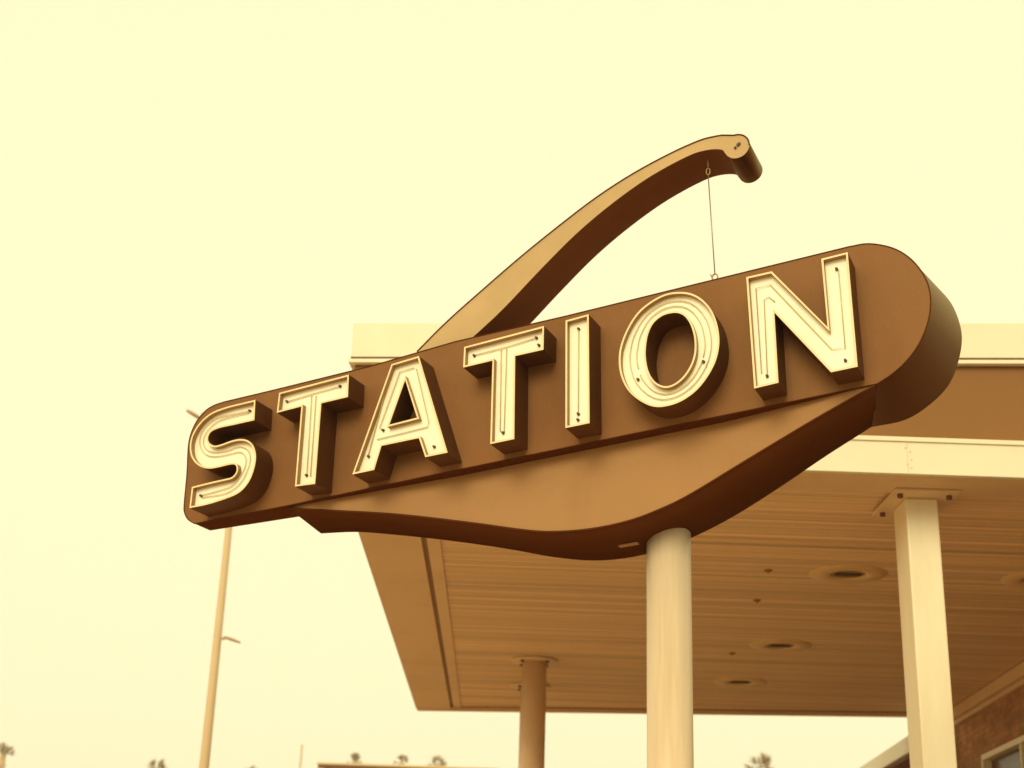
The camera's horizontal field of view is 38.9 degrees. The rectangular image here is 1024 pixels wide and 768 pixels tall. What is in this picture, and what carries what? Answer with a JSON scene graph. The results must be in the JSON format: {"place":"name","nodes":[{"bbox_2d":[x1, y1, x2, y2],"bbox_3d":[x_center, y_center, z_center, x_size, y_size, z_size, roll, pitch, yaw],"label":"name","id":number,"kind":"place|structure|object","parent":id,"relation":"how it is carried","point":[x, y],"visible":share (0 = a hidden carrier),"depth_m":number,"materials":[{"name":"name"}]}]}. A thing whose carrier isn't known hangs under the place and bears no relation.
{"place":"outdoors","nodes":[
{"label":"outdoors","id":0,"kind":"place"},
{"bbox_2d":[0,742,16,767],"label":"palm tree","id":1,"kind":"object","parent":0,"point":[4,752],"visible":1,"depth_m":145.28,"materials":[{"name":"beige plant"}]},
{"bbox_2d":[147,759,166,767],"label":"palm tree","id":2,"kind":"object","parent":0,"point":[161,764],"visible":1,"depth_m":145.31,"materials":[{"name":"beige plant"}]},
{"bbox_2d":[186,409,240,767],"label":"street lamp","id":3,"kind":"object","parent":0,"point":[210,708],"visible":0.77,"depth_m":25.84,"materials":[{"name":"metal"}]},
{"bbox_2d":[299,744,302,767],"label":"mast","id":4,"kind":"object","parent":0,"point":[301,756],"visible":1,"depth_m":77.76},
{"bbox_2d":[347,752,361,762],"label":"palm tree","id":5,"kind":"object","parent":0,"point":[354,755],"visible":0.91,"depth_m":145.77,"materials":[{"name":"beige plant"}]},
{"bbox_2d":[392,754,408,764],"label":"palm tree","id":6,"kind":"object","parent":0,"point":[401,756],"visible":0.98,"depth_m":145.72,"materials":[{"name":"beige plant"}]},
{"bbox_2d":[317,762,484,767],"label":"flat roofed building","id":7,"kind":"structure","parent":0,"point":[338,765],"depth_m":43.71,"materials":[{"name":"paint"}]},
{"bbox_2d":[426,755,446,765],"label":"palm tree","id":8,"kind":"object","parent":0,"point":[437,758],"visible":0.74,"depth_m":145.75,"materials":[{"name":"beige plant"}]},
{"bbox_2d":[0,0,1023,767],"label":"sky","id":9,"kind":"structure","parent":0,"point":[203,203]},
{"bbox_2d":[743,751,773,767],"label":"palm tree","id":10,"kind":"object","parent":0,"point":[765,760],"visible":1,"depth_m":145.99,"materials":[{"name":"beige plant"}]},
{"label":"driveway","id":11,"kind":"structure","parent":0,"visible":0},
{"bbox_2d":[860,661,1023,767],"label":"brick building","id":12,"kind":"structure","parent":11,"relation":"on","point":[989,725],"depth_m":19.15,"materials":[{"name":"brick"}]},
{"bbox_2d":[981,735,1023,767],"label":"window","id":13,"kind":"structure","parent":12,"relation":"in","point":[1011,754],"depth_m":18.44,"materials":[{"name":"paint"}]},
{"label":"forecourt","id":14,"kind":"structure","parent":0,"visible":0},
{"bbox_2d":[349,323,1023,767],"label":"canopy","id":15,"kind":"object","parent":14,"relation":"on","point":[925,511],"visible":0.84,"depth_m":14.07,"materials":[{"name":"paint"}]},
{"bbox_2d":[713,677,766,686],"bbox_3d":[3.052,3.987,19.389,0.720,0.026,0.720,2,-21,0],"label":"recessed lamp","id":16,"kind":"object","parent":15,"relation":"attached to","point":[740,681],"visible":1,"depth_m":19.36,"materials":[{"name":"beige metal"}]},
{"bbox_2d":[749,639,811,651],"bbox_3d":[3.131,3.052,16.910,0.720,0.026,0.720,2,-21,0],"label":"recessed lamp","id":17,"kind":"object","parent":15,"relation":"attached to","point":[780,645],"visible":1,"depth_m":16.87,"materials":[{"name":"beige metal"}]},
{"bbox_2d":[809,564,886,583],"bbox_3d":[3.138,1.779,13.542,0.720,0.026,0.720,2,-21,0],"label":"recessed lamp","id":18,"kind":"object","parent":15,"relation":"attached to","point":[852,573],"visible":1,"depth_m":13.51,"materials":[{"name":"metal"}]},
{"bbox_2d":[1000,572,1023,587],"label":"recessed lamp","id":19,"kind":"object","parent":15,"relation":"attached to","point":[1015,580],"visible":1,"depth_m":13.53,"materials":[{"name":"beige metal"}]},
{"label":"kerb island","id":20,"kind":"structure","parent":0,"visible":0},
{"bbox_2d":[183,134,961,767],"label":"station sign","id":21,"kind":"object","parent":20,"relation":"on","point":[661,428],"visible":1,"depth_m":7.11,"materials":[{"name":"brown metal"}]}
]}

